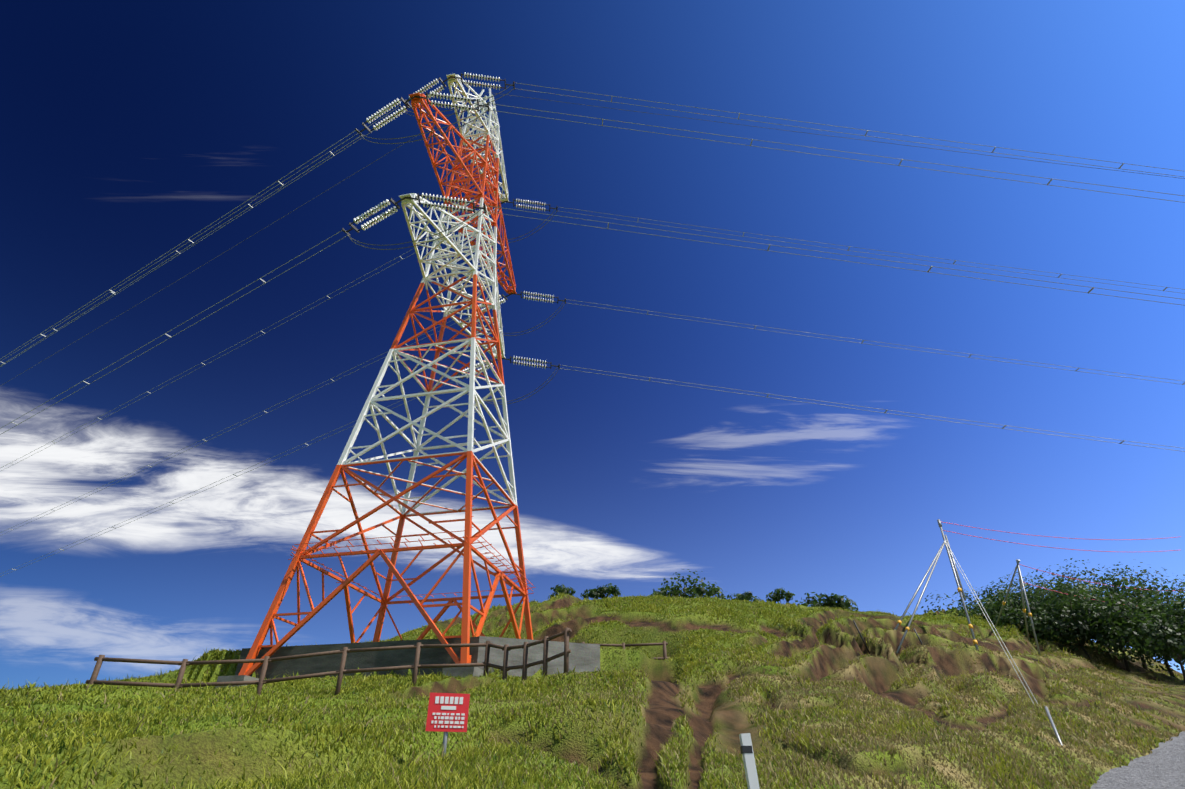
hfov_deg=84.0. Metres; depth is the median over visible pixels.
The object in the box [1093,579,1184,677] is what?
thicket tree
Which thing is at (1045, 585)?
thicket tree
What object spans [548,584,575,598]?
skyline tree
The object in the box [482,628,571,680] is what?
fence
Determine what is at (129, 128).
sky
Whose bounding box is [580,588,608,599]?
skyline tree
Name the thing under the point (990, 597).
thicket tree
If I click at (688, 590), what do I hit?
skyline tree
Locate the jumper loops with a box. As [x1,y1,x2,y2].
[344,84,564,404]
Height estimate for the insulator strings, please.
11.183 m
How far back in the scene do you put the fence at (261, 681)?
16.42 m
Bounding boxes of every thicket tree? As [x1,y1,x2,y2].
[917,584,1025,620]
[950,585,1057,637]
[957,582,1046,615]
[972,568,1098,607]
[986,575,1113,635]
[992,558,1131,598]
[1024,578,1141,658]
[1030,564,1152,651]
[1042,575,1168,671]
[1074,559,1183,669]
[1087,590,1184,682]
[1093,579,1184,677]
[1107,571,1184,662]
[1127,579,1184,676]
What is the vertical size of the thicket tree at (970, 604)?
6.367 m
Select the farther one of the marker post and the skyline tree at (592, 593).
the skyline tree at (592, 593)
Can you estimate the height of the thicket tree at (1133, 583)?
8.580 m
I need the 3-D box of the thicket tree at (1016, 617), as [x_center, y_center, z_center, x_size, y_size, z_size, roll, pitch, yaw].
[30.356,17.001,47.884,7.862,5.978,8.142,1,-32,-1]
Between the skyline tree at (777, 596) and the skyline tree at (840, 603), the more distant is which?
the skyline tree at (777, 596)
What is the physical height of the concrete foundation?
1.920 m
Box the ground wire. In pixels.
[0,92,1184,385]
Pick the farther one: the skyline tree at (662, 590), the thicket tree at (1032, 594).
the skyline tree at (662, 590)
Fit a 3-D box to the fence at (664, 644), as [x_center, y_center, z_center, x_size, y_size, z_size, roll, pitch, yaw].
[1.139,9.711,23.829,3.256,1.501,0.323,3,-32,-4]
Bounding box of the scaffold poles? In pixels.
[853,519,1183,745]
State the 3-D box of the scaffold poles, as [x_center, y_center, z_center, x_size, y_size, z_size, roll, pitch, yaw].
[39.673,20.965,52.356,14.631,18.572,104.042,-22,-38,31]
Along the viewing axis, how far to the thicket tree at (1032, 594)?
47.99 m
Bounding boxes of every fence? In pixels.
[85,641,492,695]
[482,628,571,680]
[581,641,668,659]
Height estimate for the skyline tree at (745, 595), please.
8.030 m
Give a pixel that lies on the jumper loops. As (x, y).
(463, 221)
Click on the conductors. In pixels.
(602, 304)
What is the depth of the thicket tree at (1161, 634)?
39.71 m
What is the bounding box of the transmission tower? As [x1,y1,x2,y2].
[239,73,535,675]
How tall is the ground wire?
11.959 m
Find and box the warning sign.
[425,693,469,756]
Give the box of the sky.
[0,0,1184,689]
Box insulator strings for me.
[341,73,565,379]
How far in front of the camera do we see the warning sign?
7.55 m
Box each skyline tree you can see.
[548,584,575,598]
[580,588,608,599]
[595,583,620,598]
[650,585,680,596]
[660,569,718,597]
[692,584,732,599]
[730,591,761,601]
[766,588,794,602]
[795,590,838,606]
[823,595,858,611]
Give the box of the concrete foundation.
[215,636,599,688]
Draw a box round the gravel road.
[1090,731,1184,788]
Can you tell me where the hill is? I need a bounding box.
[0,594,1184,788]
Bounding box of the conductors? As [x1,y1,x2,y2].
[0,82,1184,576]
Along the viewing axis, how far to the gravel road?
11.62 m
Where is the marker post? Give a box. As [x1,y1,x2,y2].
[739,733,759,788]
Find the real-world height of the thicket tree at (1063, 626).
6.244 m
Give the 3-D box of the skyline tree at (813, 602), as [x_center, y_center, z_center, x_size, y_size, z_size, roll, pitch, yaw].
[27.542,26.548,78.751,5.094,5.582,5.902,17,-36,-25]

